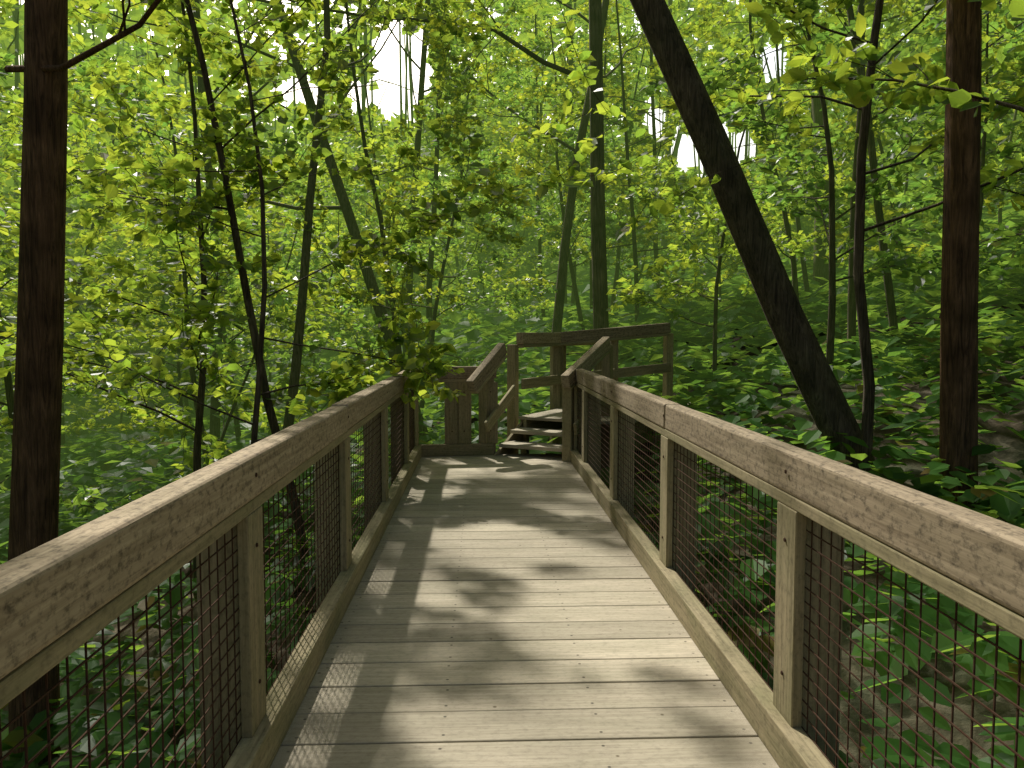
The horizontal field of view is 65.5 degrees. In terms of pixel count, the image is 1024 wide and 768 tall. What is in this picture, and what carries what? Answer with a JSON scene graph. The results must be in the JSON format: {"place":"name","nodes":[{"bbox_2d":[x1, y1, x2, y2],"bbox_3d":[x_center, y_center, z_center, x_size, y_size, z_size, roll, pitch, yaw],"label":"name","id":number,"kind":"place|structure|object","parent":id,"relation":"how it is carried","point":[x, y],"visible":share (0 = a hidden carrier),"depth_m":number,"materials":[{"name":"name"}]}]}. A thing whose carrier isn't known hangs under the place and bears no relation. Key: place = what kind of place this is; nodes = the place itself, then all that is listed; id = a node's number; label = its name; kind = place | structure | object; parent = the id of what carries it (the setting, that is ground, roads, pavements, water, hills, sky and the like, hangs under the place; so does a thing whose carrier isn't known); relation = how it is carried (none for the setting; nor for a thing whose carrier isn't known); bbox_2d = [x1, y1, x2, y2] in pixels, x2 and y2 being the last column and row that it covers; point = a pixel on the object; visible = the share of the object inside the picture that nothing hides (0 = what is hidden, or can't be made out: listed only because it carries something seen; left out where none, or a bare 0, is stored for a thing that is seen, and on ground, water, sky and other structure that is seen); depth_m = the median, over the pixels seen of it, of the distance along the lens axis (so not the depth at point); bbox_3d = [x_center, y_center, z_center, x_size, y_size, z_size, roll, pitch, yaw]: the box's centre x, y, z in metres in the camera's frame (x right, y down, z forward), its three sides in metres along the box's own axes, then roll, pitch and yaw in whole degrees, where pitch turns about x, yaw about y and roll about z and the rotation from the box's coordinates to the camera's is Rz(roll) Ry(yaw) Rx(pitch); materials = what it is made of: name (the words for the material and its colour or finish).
{"place":"outdoors","nodes":[
{"label":"outdoors","id":0,"kind":"place"},
{"bbox_2d":[8,0,932,212],"label":"sky","id":1,"kind":"structure","parent":0,"point":[386,63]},
{"bbox_2d":[0,232,1023,767],"bbox_3d":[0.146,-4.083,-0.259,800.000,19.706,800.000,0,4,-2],"label":"ground","id":2,"kind":"structure","parent":0,"point":[1000,434],"depth_m":7.57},
{"bbox_2d":[0,302,16,438],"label":"tree sapling","id":3,"kind":"object","parent":2,"relation":"on","point":[7,420],"visible":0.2,"depth_m":9.33,"materials":[{"name":"green plant"}]},
{"bbox_2d":[0,14,89,393],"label":"tree sapling","id":4,"kind":"object","parent":2,"relation":"on","point":[7,35],"visible":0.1,"depth_m":18.32,"materials":[{"name":"green plant"}]},
{"bbox_2d":[0,71,115,452],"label":"understory tree","id":5,"kind":"object","parent":2,"relation":"on","point":[8,253],"visible":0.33,"depth_m":13.35,"materials":[{"name":"green plant"}]},
{"bbox_2d":[0,122,142,462],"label":"tree sapling","id":6,"kind":"object","parent":2,"relation":"on","point":[63,429],"visible":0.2,"depth_m":15.98,"materials":[{"name":"green plant"}]},
{"bbox_2d":[19,144,133,341],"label":"tree sapling","id":7,"kind":"object","parent":2,"relation":"on","point":[87,205],"visible":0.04,"depth_m":26.98,"materials":[{"name":"green plant"}]},
{"bbox_2d":[0,47,157,515],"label":"tree sapling","id":8,"kind":"object","parent":2,"relation":"on","point":[90,492],"visible":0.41,"depth_m":10.73,"materials":[{"name":"green plant"}]},
{"bbox_2d":[4,0,192,764],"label":"cedar tree","id":9,"kind":"object","parent":2,"relation":"on","point":[35,462],"visible":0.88,"depth_m":6.33,"materials":[{"name":"brown plant"}]},
{"bbox_2d":[0,46,207,470],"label":"understory tree","id":10,"kind":"object","parent":2,"relation":"on","point":[128,329],"visible":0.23,"depth_m":18.23,"materials":[{"name":"green plant"}]},
{"bbox_2d":[0,32,234,480],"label":"understory tree","id":11,"kind":"object","parent":2,"relation":"on","point":[118,266],"visible":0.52,"depth_m":10.92,"materials":[{"name":"green plant"}]},
{"bbox_2d":[64,261,194,423],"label":"tree sapling","id":12,"kind":"object","parent":2,"relation":"on","point":[90,409],"visible":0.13,"depth_m":22.59,"materials":[{"name":"green plant"}]},
{"bbox_2d":[11,102,250,359],"bbox_3d":[-12.572,-3.695,26.097,6.671,10.630,7.818,0,4,-2],"label":"tree sapling","id":13,"kind":"object","parent":2,"relation":"on","point":[108,245],"visible":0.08,"depth_m":23.95,"materials":[{"name":"green plant"}]},
{"bbox_2d":[71,191,255,434],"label":"tree sapling","id":14,"kind":"object","parent":2,"relation":"on","point":[108,410],"visible":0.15,"depth_m":17.80,"materials":[{"name":"green plant"}]},
{"bbox_2d":[0,0,330,594],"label":"understory tree","id":15,"kind":"object","parent":2,"relation":"on","point":[200,317],"visible":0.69,"depth_m":8.68,"materials":[{"name":"green plant"}]},
{"bbox_2d":[110,222,223,411],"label":"tree sapling","id":16,"kind":"object","parent":2,"relation":"on","point":[163,354],"visible":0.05,"depth_m":21.67,"materials":[{"name":"green plant"}]},
{"bbox_2d":[76,182,266,395],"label":"tree sapling","id":17,"kind":"object","parent":2,"relation":"on","point":[84,280],"visible":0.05,"depth_m":23.70,"materials":[{"name":"green plant"}]},
{"bbox_2d":[65,136,283,452],"bbox_3d":[-6.737,-1.434,16.339,4.277,7.514,4.241,-2,4,-29],"label":"tree sapling","id":18,"kind":"object","parent":2,"relation":"on","point":[156,260],"visible":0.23,"depth_m":16.50,"materials":[{"name":"green plant"}]},
{"bbox_2d":[78,113,299,352],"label":"tree sapling","id":19,"kind":"object","parent":2,"relation":"on","point":[252,210],"visible":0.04,"depth_m":25.23,"materials":[{"name":"green plant"}]},
{"bbox_2d":[133,314,249,422],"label":"tree sapling","id":20,"kind":"object","parent":2,"relation":"on","point":[170,359],"visible":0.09,"depth_m":21.39,"materials":[{"name":"green plant"}]},
{"bbox_2d":[89,0,357,442],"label":"understory tree","id":21,"kind":"object","parent":2,"relation":"on","point":[312,335],"visible":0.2,"depth_m":17.69,"materials":[{"name":"green plant"}]},
{"bbox_2d":[0,0,449,441],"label":"leaning tree","id":22,"kind":"object","parent":2,"relation":"on","point":[345,207],"visible":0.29,"depth_m":14.68,"materials":[{"name":"green plant"}]},
{"bbox_2d":[2,0,454,571],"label":"tree","id":23,"kind":"object","parent":2,"relation":"on","point":[196,44],"visible":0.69,"depth_m":8.92,"materials":[{"name":"green plant"}]},
{"bbox_2d":[68,35,392,461],"bbox_3d":[-4.845,-1.727,13.343,4.655,8.344,4.835,3,5,42],"label":"understory tree","id":24,"kind":"object","parent":2,"relation":"on","point":[231,282],"visible":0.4,"depth_m":12.67,"materials":[{"name":"green plant"}]},
{"bbox_2d":[67,0,409,446],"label":"shade tree","id":25,"kind":"object","parent":2,"relation":"on","point":[214,425],"visible":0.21,"depth_m":15.96,"materials":[{"name":"green plant"}]},
{"bbox_2d":[125,210,363,461],"bbox_3d":[-4.377,-0.204,13.305,3.475,5.381,4.245,0,4,-2],"label":"tree sapling","id":26,"kind":"object","parent":2,"relation":"on","point":[313,307],"visible":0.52,"depth_m":13.26,"materials":[{"name":"green plant"}]},
{"bbox_2d":[0,0,530,444],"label":"sapling tree","id":27,"kind":"object","parent":2,"relation":"on","point":[420,379],"visible":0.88,"depth_m":7.93,"materials":[{"name":"green plant"}]},
{"bbox_2d":[209,214,378,393],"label":"tree sapling","id":28,"kind":"object","parent":2,"relation":"on","point":[241,341],"visible":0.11,"depth_m":21.50,"materials":[{"name":"green plant"}]},
{"bbox_2d":[227,148,415,354],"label":"tree sapling","id":29,"kind":"object","parent":2,"relation":"on","point":[328,213],"visible":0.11,"depth_m":25.49,"materials":[{"name":"green plant"}]},
{"bbox_2d":[267,196,379,387],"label":"tree sapling","id":30,"kind":"object","parent":2,"relation":"on","point":[305,355],"visible":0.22,"depth_m":18.94,"materials":[{"name":"green plant"}]},
{"bbox_2d":[240,27,480,374],"bbox_3d":[-2.889,-3.800,18.755,4.878,9.406,5.399,4,5,44],"label":"understory tree","id":31,"kind":"object","parent":2,"relation":"on","point":[335,147],"visible":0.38,"depth_m":18.55,"materials":[{"name":"green plant"}]},
{"bbox_2d":[272,0,490,518],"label":"shade tree","id":32,"kind":"object","parent":2,"relation":"on","point":[335,22],"visible":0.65,"depth_m":12.06,"materials":[{"name":"green plant"}]},
{"bbox_2d":[297,102,466,315],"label":"tree sapling","id":33,"kind":"object","parent":2,"relation":"on","point":[356,143],"visible":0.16,"depth_m":26.06,"materials":[{"name":"green plant"}]},
{"bbox_2d":[292,122,481,352],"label":"tree sapling","id":34,"kind":"object","parent":2,"relation":"on","point":[454,242],"visible":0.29,"depth_m":20.91,"materials":[{"name":"green plant"}]},
{"bbox_2d":[308,0,470,206],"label":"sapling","id":35,"kind":"object","parent":2,"relation":"on","point":[364,92],"visible":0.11,"depth_m":33.63,"materials":[{"name":"green plant"}]},
{"bbox_2d":[226,0,556,371],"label":"tree sapling","id":36,"kind":"object","parent":2,"relation":"on","point":[388,277],"visible":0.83,"depth_m":12.63,"materials":[{"name":"green plant"}]},
{"bbox_2d":[322,186,460,362],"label":"tree sapling","id":37,"kind":"object","parent":2,"relation":"on","point":[420,286],"visible":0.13,"depth_m":21.31,"materials":[{"name":"green plant"}]},
{"bbox_2d":[221,0,608,370],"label":"forked tree","id":38,"kind":"object","parent":2,"relation":"on","point":[599,262],"visible":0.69,"depth_m":13.86,"materials":[{"name":"green plant"}]},
{"bbox_2d":[351,117,486,293],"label":"tree sapling","id":39,"kind":"object","parent":2,"relation":"on","point":[451,260],"visible":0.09,"depth_m":30.39,"materials":[{"name":"green plant"}]},
{"bbox_2d":[287,28,561,407],"bbox_3d":[-1.410,-2.688,16.345,5.045,8.157,5.232,1,4,10],"label":"tree sapling","id":40,"kind":"object","parent":2,"relation":"on","point":[521,211],"visible":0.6,"depth_m":15.57,"materials":[{"name":"green plant"}]},
{"bbox_2d":[320,0,554,358],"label":"tree sapling","id":41,"kind":"object","parent":2,"relation":"on","point":[387,150],"visible":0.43,"depth_m":18.77,"materials":[{"name":"green plant"}]},
{"bbox_2d":[328,0,553,352],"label":"shade tree","id":42,"kind":"object","parent":2,"relation":"on","point":[506,45],"visible":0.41,"depth_m":18.67,"materials":[{"name":"green plant"}]},
{"bbox_2d":[360,70,535,352],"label":"tree sapling","id":43,"kind":"object","parent":2,"relation":"on","point":[432,82],"visible":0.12,"depth_m":29.49,"materials":[{"name":"green plant"}]},
{"bbox_2d":[378,56,549,296],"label":"tree sapling","id":44,"kind":"object","parent":2,"relation":"on","point":[497,111],"visible":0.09,"depth_m":32.61,"materials":[{"name":"green plant"}]},
{"bbox_2d":[422,114,514,289],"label":"tree sapling","id":45,"kind":"object","parent":2,"relation":"on","point":[442,170],"visible":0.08,"depth_m":31.32,"materials":[{"name":"green plant"}]},
{"bbox_2d":[408,122,558,299],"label":"tree sapling","id":46,"kind":"object","parent":2,"relation":"on","point":[508,147],"visible":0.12,"depth_m":31.08,"materials":[{"name":"green plant"}]},
{"bbox_2d":[437,125,554,293],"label":"tree sapling","id":47,"kind":"object","parent":2,"relation":"on","point":[486,132],"visible":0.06,"depth_m":32.15,"materials":[{"name":"green plant"}]},
{"bbox_2d":[449,145,545,299],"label":"tree sapling","id":48,"kind":"object","parent":2,"relation":"on","point":[470,230],"visible":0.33,"depth_m":27.91,"materials":[{"name":"green plant"}]},
{"bbox_2d":[455,161,562,297],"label":"tree sapling","id":49,"kind":"object","parent":2,"relation":"on","point":[527,246],"visible":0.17,"depth_m":31.35,"materials":[{"name":"green plant"}]},
{"bbox_2d":[0,147,1023,767],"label":"undergrowth plants","id":50,"kind":"object","parent":2,"relation":"on","point":[112,463],"visible":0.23,"depth_m":10.08,"materials":[{"name":"green plant"}]},
{"bbox_2d":[0,378,1023,767],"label":"boardwalk railing","id":51,"kind":"object","parent":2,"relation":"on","point":[776,720],"visible":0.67,"depth_m":2.86,"materials":[{"name":"wood"}]},
{"bbox_2d":[0,366,1023,678],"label":"handrail","id":52,"kind":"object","parent":51,"relation":"attached to","point":[52,590],"depth_m":2.03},
{"bbox_2d":[0,388,1023,767],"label":"wire mesh","id":53,"kind":"object","parent":51,"relation":"attached to","point":[636,476],"visible":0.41,"depth_m":2.55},
{"bbox_2d":[0,0,1023,332],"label":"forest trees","id":54,"kind":"object","parent":2,"relation":"on","point":[98,34],"visible":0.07,"depth_m":41.71,"materials":[{"name":"green plant"}]},
{"bbox_2d":[464,133,581,287],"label":"tree sapling","id":55,"kind":"object","parent":2,"relation":"on","point":[528,268],"visible":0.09,"depth_m":31.42,"materials":[{"name":"green plant"}]},
{"bbox_2d":[458,77,589,276],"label":"tree sapling","id":56,"kind":"object","parent":2,"relation":"on","point":[479,101],"visible":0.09,"depth_m":35.17,"materials":[{"name":"green plant"}]},
{"bbox_2d":[391,0,711,331],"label":"tree","id":57,"kind":"object","parent":2,"relation":"on","point":[563,264],"visible":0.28,"depth_m":16.63,"materials":[{"name":"green plant"}]},
{"bbox_2d":[466,0,647,325],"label":"tree sapling","id":58,"kind":"object","parent":2,"relation":"on","point":[610,228],"visible":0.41,"depth_m":19.97,"materials":[{"name":"green plant"}]},
{"bbox_2d":[494,0,648,311],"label":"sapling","id":59,"kind":"object","parent":2,"relation":"on","point":[528,29],"visible":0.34,"depth_m":26.10,"materials":[{"name":"green plant"}]},
{"bbox_2d":[474,16,670,329],"bbox_3d":[1.326,-4.661,19.128,4.551,8.853,5.905,0,4,-2],"label":"tree sapling","id":60,"kind":"object","parent":2,"relation":"on","point":[526,280],"visible":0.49,"depth_m":19.18,"materials":[{"name":"green plant"}]},
{"bbox_2d":[497,0,696,306],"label":"tree sapling","id":61,"kind":"object","parent":2,"relation":"on","point":[545,219],"visible":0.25,"depth_m":22.66,"materials":[{"name":"green plant"}]},
{"bbox_2d":[541,2,674,305],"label":"tree sapling","id":62,"kind":"object","parent":2,"relation":"on","point":[610,141],"visible":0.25,"depth_m":21.70,"materials":[{"name":"green plant"}]},
{"bbox_2d":[492,0,766,313],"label":"tree sapling","id":63,"kind":"object","parent":2,"relation":"on","point":[609,82],"visible":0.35,"depth_m":20.42,"materials":[{"name":"green plant"}]},
{"bbox_2d":[583,3,687,212],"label":"tree sapling","id":64,"kind":"object","parent":2,"relation":"on","point":[643,72],"visible":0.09,"depth_m":34.90,"materials":[{"name":"green plant"}]},
{"bbox_2d":[463,0,823,323],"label":"understory tree","id":65,"kind":"object","parent":2,"relation":"on","point":[562,161],"visible":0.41,"depth_m":18.50,"materials":[{"name":"green plant"}]},
{"bbox_2d":[504,0,782,297],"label":"tree sapling","id":66,"kind":"object","parent":2,"relation":"on","point":[653,230],"visible":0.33,"depth_m":20.25,"materials":[{"name":"green plant"}]},
{"bbox_2d":[583,95,721,283],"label":"tree sapling","id":67,"kind":"object","parent":2,"relation":"on","point":[666,252],"visible":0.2,"depth_m":22.68,"materials":[{"name":"green plant"}]},
{"bbox_2d":[611,0,735,164],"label":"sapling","id":68,"kind":"object","parent":2,"relation":"on","point":[678,137],"visible":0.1,"depth_m":37.68,"materials":[{"name":"green plant"}]},
{"bbox_2d":[522,0,828,256],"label":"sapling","id":69,"kind":"object","parent":2,"relation":"on","point":[680,5],"visible":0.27,"depth_m":29.48,"materials":[{"name":"green plant"}]},
{"bbox_2d":[618,49,795,279],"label":"tree sapling","id":70,"kind":"object","parent":2,"relation":"on","point":[691,172],"visible":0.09,"depth_m":23.50,"materials":[{"name":"green plant"}]},
{"bbox_2d":[606,19,838,410],"bbox_3d":[3.103,-2.419,13.266,3.777,6.131,3.559,-4,5,-45],"label":"understory tree","id":71,"kind":"object","parent":2,"relation":"on","point":[627,295],"visible":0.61,"depth_m":12.92,"materials":[{"name":"green plant"}]},
{"bbox_2d":[661,117,795,302],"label":"tree sapling","id":72,"kind":"object","parent":2,"relation":"on","point":[735,263],"visible":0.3,"depth_m":19.06,"materials":[{"name":"green plant"}]},
{"bbox_2d":[630,0,874,468],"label":"leaning tree","id":73,"kind":"object","parent":2,"relation":"on","point":[826,402],"visible":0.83,"depth_m":8.68,"materials":[{"name":"brown plant"}]},
{"bbox_2d":[676,5,840,208],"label":"tree sapling","id":74,"kind":"object","parent":2,"relation":"on","point":[762,39],"visible":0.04,"depth_m":28.79,"materials":[{"name":"green plant"}]},
{"bbox_2d":[672,0,856,146],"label":"tree sapling","id":75,"kind":"object","parent":2,"relation":"on","point":[727,29],"visible":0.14,"depth_m":30.04,"materials":[{"name":"green plant"}]},
{"bbox_2d":[508,0,1023,470],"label":"tree sapling","id":76,"kind":"object","parent":2,"relation":"on","point":[989,180],"visible":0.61,"depth_m":8.25,"materials":[{"name":"green plant"}]},
{"bbox_2d":[614,0,931,299],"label":"understory tree","id":77,"kind":"object","parent":2,"relation":"on","point":[793,247],"visible":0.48,"depth_m":13.71,"materials":[{"name":"green plant"}]},
{"bbox_2d":[722,108,849,258],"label":"tree sapling","id":78,"kind":"object","parent":2,"relation":"on","point":[838,231],"visible":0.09,"depth_m":21.15,"materials":[{"name":"green plant"}]},
{"bbox_2d":[739,86,868,213],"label":"tree sapling","id":79,"kind":"object","parent":2,"relation":"on","point":[809,123],"visible":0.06,"depth_m":22.74,"materials":[{"name":"green plant"}]},
{"bbox_2d":[717,1,926,321],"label":"understory tree","id":80,"kind":"object","parent":2,"relation":"on","point":[869,221],"visible":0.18,"depth_m":17.21,"materials":[{"name":"green plant"}]},
{"bbox_2d":[640,0,1013,369],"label":"tree sapling","id":81,"kind":"object","parent":2,"relation":"on","point":[804,185],"visible":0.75,"depth_m":10.62,"materials":[{"name":"green plant"}]},
{"bbox_2d":[809,0,854,285],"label":"tree trunk","id":82,"kind":"object","parent":2,"relation":"on","point":[820,268],"visible":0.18,"depth_m":19.04,"materials":[{"name":"green plant"}]},
{"bbox_2d":[838,0,864,360],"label":"thin tree","id":83,"kind":"object","parent":2,"relation":"on","point":[851,317],"visible":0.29,"depth_m":12.62,"materials":[{"name":"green plant"}]},
{"bbox_2d":[776,0,945,250],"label":"tree sapling","id":84,"kind":"object","parent":2,"relation":"on","point":[889,211],"visible":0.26,"depth_m":15.49,"materials":[{"name":"green plant"}]},
{"bbox_2d":[723,5,1023,367],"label":"thin tree","id":85,"kind":"object","parent":2,"relation":"on","point":[889,292],"visible":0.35,"depth_m":12.31,"materials":[{"name":"brown plant"}]},
{"bbox_2d":[745,0,1023,117],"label":"branch","id":86,"kind":"object","parent":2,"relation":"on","point":[859,91],"visible":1,"depth_m":7.01,"materials":[{"name":"green plant"}]},
{"bbox_2d":[778,0,1018,240],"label":"tree sapling","id":87,"kind":"object","parent":2,"relation":"on","point":[885,142],"visible":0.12,"depth_m":17.25,"materials":[{"name":"green plant"}]},
{"bbox_2d":[818,12,1023,210],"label":"understory tree","id":88,"kind":"object","parent":2,"relation":"on","point":[995,130],"visible":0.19,"depth_m":13.14,"materials":[{"name":"green plant"}]},
{"bbox_2d":[819,8,1023,318],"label":"tree sapling","id":89,"kind":"object","parent":2,"relation":"on","point":[987,200],"visible":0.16,"depth_m":12.82,"materials":[{"name":"green plant"}]},
{"bbox_2d":[824,10,1023,305],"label":"tree sapling","id":90,"kind":"object","parent":2,"relation":"on","point":[938,22],"visible":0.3,"depth_m":10.91,"materials":[{"name":"green plant"}]},
{"bbox_2d":[866,28,998,85],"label":"tree sapling","id":91,"kind":"object","parent":2,"relation":"on","point":[928,40],"visible":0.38,"depth_m":13.28,"materials":[{"name":"green plant"}]},
{"bbox_2d":[866,0,1007,66],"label":"tree canopy","id":92,"kind":"object","parent":2,"relation":"on","point":[890,19],"visible":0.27,"depth_m":16.54,"materials":[{"name":"green plant"}]},
{"bbox_2d":[882,4,1022,173],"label":"tree sapling","id":93,"kind":"object","parent":2,"relation":"on","point":[914,31],"visible":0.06,"depth_m":26.69,"materials":[{"name":"green plant"}]},
{"bbox_2d":[885,3,1023,293],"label":"understory tree","id":94,"kind":"object","parent":2,"relation":"on","point":[997,229],"visible":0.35,"depth_m":9.35,"materials":[{"name":"green plant"}]},
{"bbox_2d":[895,10,1017,222],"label":"tree sapling","id":95,"kind":"object","parent":2,"relation":"on","point":[1005,169],"visible":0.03,"depth_m":17.96,"materials":[{"name":"green plant"}]},
{"bbox_2d":[939,0,981,503],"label":"straight tree","id":96,"kind":"object","parent":2,"relation":"on","point":[958,428],"visible":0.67,"depth_m":7.30,"materials":[{"name":"brown plant"}]},
{"bbox_2d":[921,60,1023,207],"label":"tree sapling","id":97,"kind":"object","parent":2,"relation":"on","point":[996,161],"visible":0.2,"depth_m":17.55,"materials":[{"name":"green plant"}]},
{"bbox_2d":[982,55,1023,158],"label":"tree sapling","id":98,"kind":"object","parent":2,"relation":"on","point":[1005,67],"visible":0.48,"depth_m":10.70,"materials":[{"name":"green plant"}]},
{"bbox_2d":[270,454,779,767],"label":"boardwalk deck","id":99,"kind":"structure","parent":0,"point":[509,611],"depth_m":3.79,"materials":[{"name":"wood"}]},
{"bbox_2d":[466,323,673,480],"bbox_3d":[1.035,1.218,11.164,1.455,4.168,4.465,2,4,28],"label":"boardwalk railing","id":100,"kind":"object","parent":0,"point":[600,355],"visible":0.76,"depth_m":10.54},
{"bbox_2d":[494,402,693,465],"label":"boardwalk steps","id":101,"kind":"structure","parent":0,"point":[547,423],"depth_m":10.27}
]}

